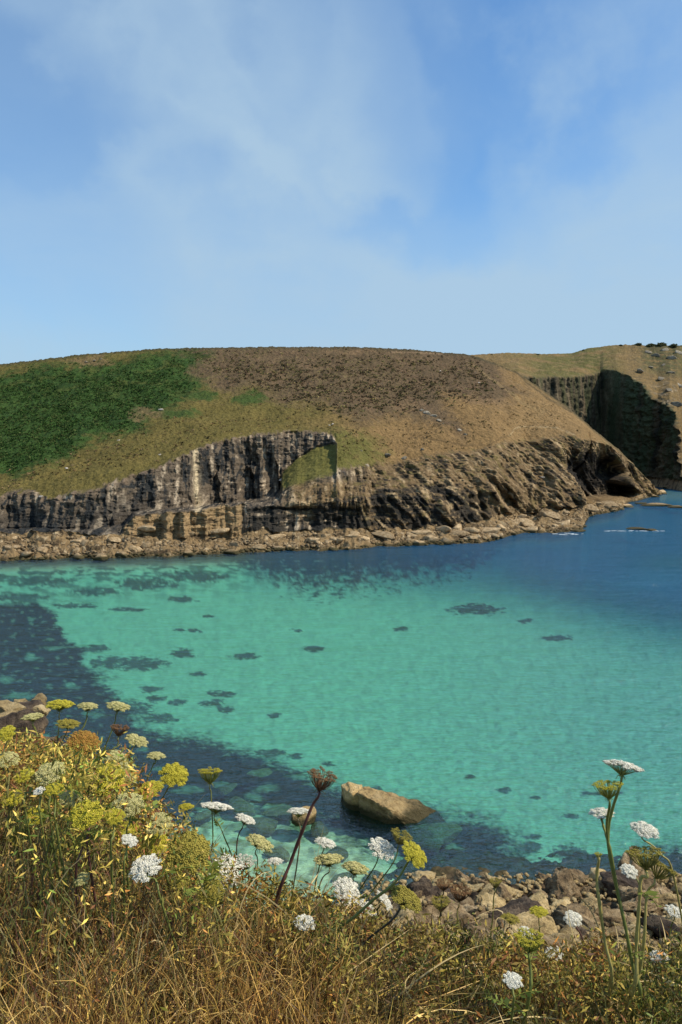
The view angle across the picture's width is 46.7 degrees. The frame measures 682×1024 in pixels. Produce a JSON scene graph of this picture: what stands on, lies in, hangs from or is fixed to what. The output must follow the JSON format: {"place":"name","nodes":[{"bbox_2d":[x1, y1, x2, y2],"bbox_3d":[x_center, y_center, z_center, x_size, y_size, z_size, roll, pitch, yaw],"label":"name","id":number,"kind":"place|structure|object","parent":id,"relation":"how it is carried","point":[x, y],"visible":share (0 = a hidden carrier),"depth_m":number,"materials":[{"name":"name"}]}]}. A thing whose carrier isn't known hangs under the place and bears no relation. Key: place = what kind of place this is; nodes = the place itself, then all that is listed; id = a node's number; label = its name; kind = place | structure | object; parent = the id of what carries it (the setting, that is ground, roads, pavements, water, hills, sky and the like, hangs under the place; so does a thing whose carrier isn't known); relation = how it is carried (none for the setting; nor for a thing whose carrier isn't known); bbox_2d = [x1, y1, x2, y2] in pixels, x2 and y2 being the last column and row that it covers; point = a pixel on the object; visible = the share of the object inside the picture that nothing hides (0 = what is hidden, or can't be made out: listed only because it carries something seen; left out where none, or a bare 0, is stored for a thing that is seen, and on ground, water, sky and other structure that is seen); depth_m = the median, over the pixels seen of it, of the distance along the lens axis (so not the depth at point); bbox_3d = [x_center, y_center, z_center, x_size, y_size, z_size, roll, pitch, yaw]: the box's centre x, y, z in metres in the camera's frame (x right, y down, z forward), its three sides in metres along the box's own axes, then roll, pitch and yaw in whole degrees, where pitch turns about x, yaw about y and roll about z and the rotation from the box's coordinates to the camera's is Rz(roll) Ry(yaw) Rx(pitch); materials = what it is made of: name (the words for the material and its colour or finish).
{"place":"outdoors","nodes":[
{"label":"outdoors","id":0,"kind":"place"},
{"bbox_2d":[0,346,660,563],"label":"headland","id":1,"kind":"structure","parent":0,"point":[225,479],"depth_m":240.20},
{"bbox_2d":[0,350,197,475],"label":"bracken","id":2,"kind":"object","parent":1,"relation":"on","point":[29,450],"visible":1,"depth_m":267.03,"materials":[{"name":"plant"}]},
{"bbox_2d":[0,390,594,488],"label":"tussock grass","id":3,"kind":"structure","parent":1,"relation":"on","point":[87,468],"depth_m":238.91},
{"bbox_2d":[0,501,621,559],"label":"rubble","id":4,"kind":"object","parent":1,"relation":"on","point":[243,542],"visible":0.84,"depth_m":183.93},
{"bbox_2d":[196,348,523,421],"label":"heather","id":5,"kind":"object","parent":1,"relation":"on","point":[363,382],"visible":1,"depth_m":305.87,"materials":[{"name":"plant"}]},
{"bbox_2d":[0,548,681,910],"bbox_3d":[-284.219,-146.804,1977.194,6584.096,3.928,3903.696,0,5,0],"label":"seabed","id":6,"kind":"structure","parent":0,"point":[502,721],"depth_m":90.57,"materials":[{"name":"sand"}]},
{"bbox_2d":[228,796,254,816],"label":"sea rock","id":7,"kind":"object","parent":6,"relation":"on","point":[239,805],"visible":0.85,"depth_m":55.46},
{"bbox_2d":[246,768,272,778],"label":"sea rock","id":8,"kind":"object","parent":6,"relation":"on","point":[258,773],"visible":1,"depth_m":61.05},
{"bbox_2d":[247,817,277,836],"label":"sea rock","id":9,"kind":"object","parent":6,"relation":"on","point":[263,826],"visible":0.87,"depth_m":52.42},
{"bbox_2d":[263,846,289,861],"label":"sea rock","id":10,"kind":"object","parent":6,"relation":"on","point":[281,852],"visible":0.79,"depth_m":49.16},
{"bbox_2d":[262,805,293,819],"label":"sea rock","id":11,"kind":"object","parent":6,"relation":"on","point":[279,812],"visible":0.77,"depth_m":54.53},
{"bbox_2d":[291,806,315,825],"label":"sea rock","id":12,"kind":"object","parent":6,"relation":"on","point":[311,819],"visible":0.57,"depth_m":51.79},
{"bbox_2d":[311,821,328,840],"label":"sea rock","id":13,"kind":"object","parent":6,"relation":"on","point":[317,828],"visible":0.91,"depth_m":52.14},
{"bbox_2d":[339,781,362,827],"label":"sea rock","id":14,"kind":"object","parent":6,"relation":"on","point":[349,809],"visible":0.66,"depth_m":54.11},
{"bbox_2d":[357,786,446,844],"bbox_3d":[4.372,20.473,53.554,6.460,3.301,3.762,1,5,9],"label":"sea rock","id":15,"kind":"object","parent":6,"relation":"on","point":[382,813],"visible":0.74,"depth_m":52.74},
{"bbox_2d":[409,822,461,850],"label":"sea rock","id":16,"kind":"object","parent":6,"relation":"on","point":[446,833],"visible":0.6,"depth_m":51.65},
{"bbox_2d":[0,753,681,1023],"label":"dry grass","id":17,"kind":"structure","parent":0,"point":[96,1017],"depth_m":1.95,"materials":[{"name":"plant"}]},
{"bbox_2d":[331,861,369,905],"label":"wild carrot","id":18,"kind":"object","parent":17,"relation":"on","point":[355,868],"visible":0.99,"depth_m":2.79,"materials":[{"name":"beige plant"}]},
{"bbox_2d":[664,904,681,952],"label":"wild carrot","id":19,"kind":"object","parent":17,"relation":"on","point":[669,908],"visible":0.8,"depth_m":2.74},
{"bbox_2d":[0,0,681,363],"label":"sky","id":20,"kind":"structure","parent":0,"point":[469,177],"materials":[{"name":"blue"}]},
{"bbox_2d":[12,848,681,1023],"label":"ground","id":21,"kind":"structure","parent":0,"point":[449,863],"depth_m":47.67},
{"bbox_2d":[0,751,21,878],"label":"wild carrot","id":22,"kind":"object","parent":21,"relation":"on","point":[8,755],"visible":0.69,"depth_m":2.22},
{"bbox_2d":[0,725,21,873],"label":"wild carrot","id":23,"kind":"object","parent":21,"relation":"on","point":[7,733],"visible":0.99,"depth_m":2.22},
{"bbox_2d":[0,700,25,712],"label":"boulder","id":24,"kind":"object","parent":21,"relation":"on","point":[6,705],"visible":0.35,"depth_m":17.81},
{"bbox_2d":[1,789,27,882],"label":"wild carrot","id":25,"kind":"object","parent":21,"relation":"on","point":[11,800],"visible":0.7,"depth_m":2.23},
{"bbox_2d":[6,825,30,885],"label":"wild carrot","id":26,"kind":"object","parent":21,"relation":"on","point":[13,838],"visible":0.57,"depth_m":2.23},
{"bbox_2d":[0,709,48,741],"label":"boulder","id":27,"kind":"object","parent":21,"relation":"on","point":[13,718],"visible":0.38,"depth_m":15.25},
{"bbox_2d":[12,769,46,923],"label":"wild carrot","id":28,"kind":"object","parent":21,"relation":"on","point":[27,776],"visible":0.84,"depth_m":2.04,"materials":[{"name":"yellow plant"}]},
{"bbox_2d":[24,806,46,896],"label":"wild carrot","id":29,"kind":"object","parent":21,"relation":"on","point":[29,814],"visible":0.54,"depth_m":2.24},
{"bbox_2d":[19,712,55,814],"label":"wild carrot","id":30,"kind":"object","parent":21,"relation":"on","point":[32,717],"visible":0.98,"depth_m":2.71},
{"bbox_2d":[17,761,68,925],"bbox_3d":[-0.759,0.990,2.111,0.120,0.667,0.220,3,6,29],"label":"wild carrot","id":31,"kind":"object","parent":21,"relation":"on","point":[49,773],"visible":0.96,"depth_m":2.05,"materials":[{"name":"beige plant"}]},
{"bbox_2d":[33,786,58,921],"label":"wild carrot","id":32,"kind":"object","parent":21,"relation":"on","point":[37,791],"visible":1,"depth_m":1.98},
{"bbox_2d":[44,782,74,925],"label":"wild carrot","id":33,"kind":"object","parent":21,"relation":"on","point":[50,790],"visible":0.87,"depth_m":1.99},
{"bbox_2d":[45,699,75,807],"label":"wild carrot","id":34,"kind":"object","parent":21,"relation":"on","point":[58,705],"visible":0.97,"depth_m":2.76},
{"bbox_2d":[55,718,80,827],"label":"wild carrot","id":35,"kind":"object","parent":21,"relation":"on","point":[65,723],"visible":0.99,"depth_m":2.69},
{"bbox_2d":[58,790,87,899],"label":"wild carrot","id":36,"kind":"object","parent":21,"relation":"on","point":[65,800],"visible":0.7,"depth_m":2.23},
{"bbox_2d":[61,730,101,856],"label":"wild carrot","id":37,"kind":"object","parent":21,"relation":"on","point":[86,737],"visible":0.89,"depth_m":2.63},
{"bbox_2d":[75,832,92,950],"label":"wild carrot","id":38,"kind":"object","parent":21,"relation":"on","point":[80,838],"visible":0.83,"depth_m":1.93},
{"bbox_2d":[71,702,98,879],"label":"wild carrot","id":39,"kind":"object","parent":21,"relation":"on","point":[86,706],"visible":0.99,"depth_m":2.78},
{"bbox_2d":[67,800,109,965],"bbox_3d":[-0.617,1.028,2.003,0.100,0.640,0.203,0,5,0],"label":"wild carrot","id":40,"kind":"object","parent":21,"relation":"on","point":[85,814],"visible":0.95,"depth_m":1.92,"materials":[{"name":"yellow plant"}]},
{"bbox_2d":[74,872,103,977],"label":"wild carrot","id":41,"kind":"object","parent":21,"relation":"on","point":[80,880],"visible":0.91,"depth_m":1.94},
{"bbox_2d":[89,763,125,909],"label":"wild carrot","id":42,"kind":"object","parent":21,"relation":"on","point":[104,784],"visible":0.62,"depth_m":2.16,"materials":[{"name":"yellow plant"}]},
{"bbox_2d":[88,701,130,795],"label":"wild carrot","id":43,"kind":"object","parent":21,"relation":"on","point":[116,706],"visible":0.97,"depth_m":2.81,"materials":[{"name":"beige plant"}]},
{"bbox_2d":[103,808,126,958],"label":"wild carrot","id":44,"kind":"object","parent":21,"relation":"on","point":[113,820],"visible":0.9,"depth_m":1.93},
{"bbox_2d":[115,821,138,908],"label":"wild carrot","id":45,"kind":"object","parent":21,"relation":"on","point":[133,830],"visible":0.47,"depth_m":2.24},
{"bbox_2d":[121,833,138,966],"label":"wild carrot","id":46,"kind":"object","parent":21,"relation":"on","point":[129,839],"visible":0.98,"depth_m":1.93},
{"bbox_2d":[117,733,148,839],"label":"wild carrot","id":47,"kind":"object","parent":21,"relation":"on","point":[141,741],"visible":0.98,"depth_m":2.74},
{"bbox_2d":[111,792,170,958],"bbox_3d":[-0.541,1.047,2.070,0.180,0.666,0.137,4,7,41],"label":"wild carrot","id":48,"kind":"object","parent":21,"relation":"on","point":[133,802],"visible":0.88,"depth_m":2.00,"materials":[{"name":"beige plant"}]},
{"bbox_2d":[136,780,164,889],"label":"wild carrot","id":49,"kind":"object","parent":21,"relation":"on","point":[157,785],"visible":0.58,"depth_m":2.60,"materials":[{"name":"yellow plant"}]},
{"bbox_2d":[141,833,168,933],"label":"wild carrot","id":50,"kind":"object","parent":21,"relation":"on","point":[153,839],"visible":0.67,"depth_m":2.24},
{"bbox_2d":[128,853,193,986],"bbox_3d":[-0.419,1.131,2.006,0.234,0.569,0.093,-4,6,-38],"label":"wild carrot","id":51,"kind":"object","parent":21,"relation":"on","point":[147,867],"visible":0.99,"depth_m":1.94,"materials":[{"name":"white plant"}]},
{"bbox_2d":[134,762,188,905],"bbox_3d":[-0.691,1.277,2.865,0.308,0.764,0.112,2,5,22],"label":"wild carrot","id":52,"kind":"object","parent":21,"relation":"on","point":[178,774],"visible":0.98,"depth_m":2.78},
{"bbox_2d":[145,812,181,949],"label":"wild carrot","id":53,"kind":"object","parent":21,"relation":"on","point":[161,819],"visible":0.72,"depth_m":2.23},
{"bbox_2d":[169,873,190,929],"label":"wild carrot","id":54,"kind":"object","parent":21,"relation":"on","point":[179,885],"visible":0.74,"depth_m":2.25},
{"bbox_2d":[166,830,236,966],"bbox_3d":[-0.324,1.129,2.095,0.269,0.584,0.127,-4,7,-39],"label":"wild carrot","id":55,"kind":"object","parent":21,"relation":"on","point":[199,845],"visible":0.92,"depth_m":2.04,"materials":[{"name":"yellow plant"}]},
{"bbox_2d":[198,767,221,914],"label":"wild carrot","id":56,"kind":"object","parent":21,"relation":"on","point":[208,773],"visible":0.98,"depth_m":2.84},
{"bbox_2d":[198,879,226,970],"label":"wild carrot","id":57,"kind":"object","parent":21,"relation":"on","point":[214,887],"visible":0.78,"depth_m":2.02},
{"bbox_2d":[200,802,243,905],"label":"wild carrot","id":58,"kind":"object","parent":21,"relation":"on","point":[215,806],"visible":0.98,"depth_m":2.84,"materials":[{"name":"white plant"}]},
{"bbox_2d":[207,853,243,917],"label":"wild carrot","id":59,"kind":"object","parent":21,"relation":"on","point":[230,858],"visible":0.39,"depth_m":2.60,"materials":[{"name":"white plant"}]},
{"bbox_2d":[235,813,255,911],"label":"wild carrot","id":60,"kind":"object","parent":21,"relation":"on","point":[247,819],"visible":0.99,"depth_m":2.85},
{"bbox_2d":[286,807,308,922],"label":"wild carrot","id":61,"kind":"object","parent":21,"relation":"on","point":[296,812],"visible":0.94,"depth_m":2.85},
{"bbox_2d":[270,766,337,924],"bbox_3d":[-0.146,1.115,2.340,0.299,0.753,0.120,3,6,27],"label":"wild carrot","id":62,"kind":"object","parent":21,"relation":"on","point":[319,785],"visible":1,"depth_m":2.28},
{"bbox_2d":[293,914,332,973],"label":"wild carrot","id":63,"kind":"object","parent":21,"relation":"on","point":[309,921],"visible":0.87,"depth_m":2.10,"materials":[{"name":"white plant"}]},
{"bbox_2d":[310,837,335,915],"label":"wild carrot","id":64,"kind":"object","parent":21,"relation":"on","point":[329,844],"visible":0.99,"depth_m":2.86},
{"bbox_2d":[0,726,681,1023],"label":"undergrowth","id":65,"kind":"object","parent":21,"relation":"on","point":[28,751],"visible":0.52,"depth_m":2.10,"materials":[{"name":"brown plant"}]},
{"bbox_2d":[237,854,255,920],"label":"wild carrot","id":66,"kind":"object","parent":65,"relation":"on","point":[250,862],"visible":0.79,"depth_m":2.69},
{"bbox_2d":[245,833,273,885],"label":"wild carrot","id":67,"kind":"object","parent":65,"relation":"on","point":[260,842],"visible":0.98,"depth_m":2.80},
{"bbox_2d":[313,853,343,905],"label":"wild carrot","id":68,"kind":"object","parent":65,"relation":"on","point":[333,858],"visible":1,"depth_m":2.81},
{"bbox_2d":[327,876,367,906],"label":"wild carrot","id":69,"kind":"object","parent":65,"relation":"on","point":[341,885],"visible":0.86,"depth_m":2.71,"materials":[{"name":"white plant"}]},
{"bbox_2d":[315,840,426,957],"bbox_3d":[0.030,1.188,2.241,0.419,0.537,0.135,1,5,16],"label":"wild carrot","id":70,"kind":"object","parent":21,"relation":"on","point":[416,856],"visible":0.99,"depth_m":2.19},
{"bbox_2d":[350,837,396,901],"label":"wild carrot","id":71,"kind":"object","parent":21,"relation":"on","point":[379,844],"visible":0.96,"depth_m":2.86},
{"bbox_2d":[362,870,391,890],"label":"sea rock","id":72,"kind":"object","parent":21,"relation":"on","point":[376,873],"visible":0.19,"depth_m":46.05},
{"bbox_2d":[348,884,421,960],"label":"wild carrot","id":73,"kind":"object","parent":21,"relation":"on","point":[405,897],"visible":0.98,"depth_m":2.20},
{"bbox_2d":[357,827,412,909],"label":"wild carrot","id":74,"kind":"object","parent":21,"relation":"on","point":[401,837],"visible":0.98,"depth_m":2.87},
{"bbox_2d":[390,908,413,929],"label":"boulder","id":75,"kind":"object","parent":21,"relation":"on","point":[402,914],"visible":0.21,"depth_m":32.85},
{"bbox_2d":[391,823,441,854],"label":"sea rock","id":76,"kind":"object","parent":21,"relation":"on","point":[424,838],"visible":0.55,"depth_m":50.77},
{"bbox_2d":[409,875,435,898],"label":"boulder","id":77,"kind":"object","parent":21,"relation":"on","point":[423,884],"visible":0.46,"depth_m":39.88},
{"bbox_2d":[431,895,450,927],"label":"wild carrot","id":78,"kind":"object","parent":21,"relation":"on","point":[439,905],"visible":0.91,"depth_m":2.68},
{"bbox_2d":[409,899,479,926],"bbox_3d":[4.267,16.820,31.708,2.980,1.084,2.893,10,31,35],"label":"boulder","id":79,"kind":"object","parent":21,"relation":"on","point":[452,907],"visible":0.22,"depth_m":32.08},
{"bbox_2d":[443,913,470,934],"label":"boulder","id":80,"kind":"object","parent":21,"relation":"on","point":[463,917],"visible":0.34,"depth_m":31.41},
{"bbox_2d":[449,883,472,949],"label":"wild carrot","id":81,"kind":"object","parent":21,"relation":"on","point":[457,897],"visible":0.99,"depth_m":2.75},
{"bbox_2d":[463,918,498,935],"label":"boulder","id":82,"kind":"object","parent":21,"relation":"on","point":[488,920],"visible":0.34,"depth_m":30.59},
{"bbox_2d":[480,892,505,909],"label":"boulder","id":83,"kind":"object","parent":21,"relation":"on","point":[486,898],"visible":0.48,"depth_m":37.88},
{"bbox_2d":[474,883,522,902],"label":"boulder","id":84,"kind":"object","parent":21,"relation":"on","point":[487,888],"visible":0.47,"depth_m":40.03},
{"bbox_2d":[496,884,512,903],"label":"boulder","id":85,"kind":"object","parent":21,"relation":"on","point":[502,891],"visible":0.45,"depth_m":39.38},
{"bbox_2d":[497,912,520,969],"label":"wild carrot","id":86,"kind":"object","parent":21,"relation":"on","point":[509,919],"visible":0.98,"depth_m":2.69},
{"bbox_2d":[484,971,542,1023],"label":"wild carrot","id":87,"kind":"object","parent":21,"relation":"on","point":[512,980],"visible":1,"depth_m":1.75,"materials":[{"name":"white plant"}]},
{"bbox_2d":[357,871,681,967],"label":"rubble","id":88,"kind":"object","parent":21,"relation":"on","point":[528,883],"visible":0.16,"depth_m":39.76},
{"bbox_2d":[488,896,556,924],"bbox_3d":[7.459,16.775,32.256,2.924,1.173,2.646,5,28,6],"label":"boulder","id":89,"kind":"object","parent":21,"relation":"on","point":[515,907],"visible":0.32,"depth_m":32.49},
{"bbox_2d":[506,927,543,1023],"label":"wild carrot","id":90,"kind":"object","parent":21,"relation":"on","point":[526,944],"visible":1,"depth_m":1.90,"materials":[{"name":"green plant"}]},
{"bbox_2d":[494,910,557,950],"bbox_3d":[6.748,15.650,28.766,2.491,0.720,1.863,-17,44,-17],"label":"boulder","id":91,"kind":"object","parent":21,"relation":"on","point":[528,919],"visible":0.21,"depth_m":28.94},
{"bbox_2d":[529,906,548,950],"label":"wild carrot","id":92,"kind":"object","parent":21,"relation":"on","point":[539,911],"visible":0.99,"depth_m":2.74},
{"bbox_2d":[529,890,550,913],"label":"boulder","id":93,"kind":"object","parent":21,"relation":"on","point":[540,897],"visible":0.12,"depth_m":34.19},
{"bbox_2d":[527,931,571,958],"bbox_3d":[6.818,13.774,24.533,2.172,0.842,1.187,3,6,27],"label":"boulder","id":94,"kind":"object","parent":21,"relation":"on","point":[546,938],"visible":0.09,"depth_m":24.64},
{"bbox_2d":[547,866,582,904],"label":"boulder","id":95,"kind":"object","parent":21,"relation":"on","point":[560,881],"visible":0.67,"depth_m":40.55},
{"bbox_2d":[563,910,587,949],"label":"wild carrot","id":96,"kind":"object","parent":21,"relation":"on","point":[574,917],"visible":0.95,"depth_m":2.73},
{"bbox_2d":[569,868,587,886],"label":"boulder","id":97,"kind":"object","parent":21,"relation":"on","point":[579,875],"visible":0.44,"depth_m":42.74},
{"bbox_2d":[552,904,613,940],"bbox_3d":[9.836,16.518,31.318,2.737,0.884,3.007,26,-13,-24],"label":"boulder","id":98,"kind":"object","parent":21,"relation":"on","point":[560,910],"visible":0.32,"depth_m":31.31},
{"bbox_2d":[566,902,600,925],"bbox_3d":[9.658,17.001,32.303,2.482,1.172,2.144,-3,18,-44],"label":"boulder","id":99,"kind":"object","parent":21,"relation":"on","point":[583,911],"visible":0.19,"depth_m":32.68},
{"bbox_2d":[594,852,613,1023],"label":"wild carrot","id":100,"kind":"object","parent":21,"relation":"on","point":[610,985],"visible":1,"depth_m":1.97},
{"bbox_2d":[594,907,640,927],"bbox_3d":[11.414,17.062,32.668,2.193,1.056,1.266,2,5,18],"label":"boulder","id":101,"kind":"object","parent":21,"relation":"on","point":[611,915],"visible":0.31,"depth_m":32.56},
{"bbox_2d":[588,759,651,1023],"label":"wild carrot","id":102,"kind":"object","parent":21,"relation":"on","point":[608,813],"visible":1,"depth_m":1.92,"materials":[{"name":"green plant"}]},
{"bbox_2d":[600,870,642,900],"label":"boulder","id":103,"kind":"object","parent":21,"relation":"on","point":[608,882],"visible":0.32,"depth_m":40.82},
{"bbox_2d":[619,863,639,940],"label":"wild carrot","id":104,"kind":"object","parent":21,"relation":"on","point":[628,870],"visible":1,"depth_m":2.87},
{"bbox_2d":[617,847,653,882],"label":"boulder","id":105,"kind":"object","parent":21,"relation":"on","point":[626,859],"visible":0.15,"depth_m":42.56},
{"bbox_2d":[618,885,652,901],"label":"boulder","id":106,"kind":"object","parent":21,"relation":"on","point":[627,893],"visible":0.28,"depth_m":39.04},
{"bbox_2d":[616,896,664,915],"bbox_3d":[14.072,18.602,37.133,2.144,1.017,2.174,-16,-28,23],"label":"boulder","id":107,"kind":"object","parent":21,"relation":"on","point":[630,906],"visible":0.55,"depth_m":36.74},
{"bbox_2d":[618,845,665,1022],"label":"wild carrot","id":108,"kind":"object","parent":21,"relation":"on","point":[646,866],"visible":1,"depth_m":1.94,"materials":[{"name":"green plant"}]},
{"bbox_2d":[614,858,678,1023],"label":"wild carrot","id":109,"kind":"object","parent":21,"relation":"on","point":[664,868],"visible":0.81,"depth_m":1.97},
{"bbox_2d":[630,821,681,922],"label":"wild carrot","id":110,"kind":"object","parent":21,"relation":"on","point":[647,831],"visible":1,"depth_m":1.98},
{"bbox_2d":[640,914,681,941],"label":"boulder","id":111,"kind":"object","parent":21,"relation":"on","point":[656,920],"visible":0.51,"depth_m":29.96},
{"bbox_2d":[652,893,681,908],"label":"boulder","id":112,"kind":"object","parent":21,"relation":"on","point":[664,899],"visible":0.39,"depth_m":38.55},
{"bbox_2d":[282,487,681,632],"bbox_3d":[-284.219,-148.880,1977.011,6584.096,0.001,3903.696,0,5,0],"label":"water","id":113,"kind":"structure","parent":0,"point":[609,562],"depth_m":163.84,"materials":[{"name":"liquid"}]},
{"bbox_2d":[471,344,681,490],"bbox_3d":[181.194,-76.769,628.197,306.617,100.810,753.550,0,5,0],"label":"hill","id":114,"kind":"structure","parent":0,"point":[612,396],"depth_m":480.05,"materials":[{"name":"stone"}]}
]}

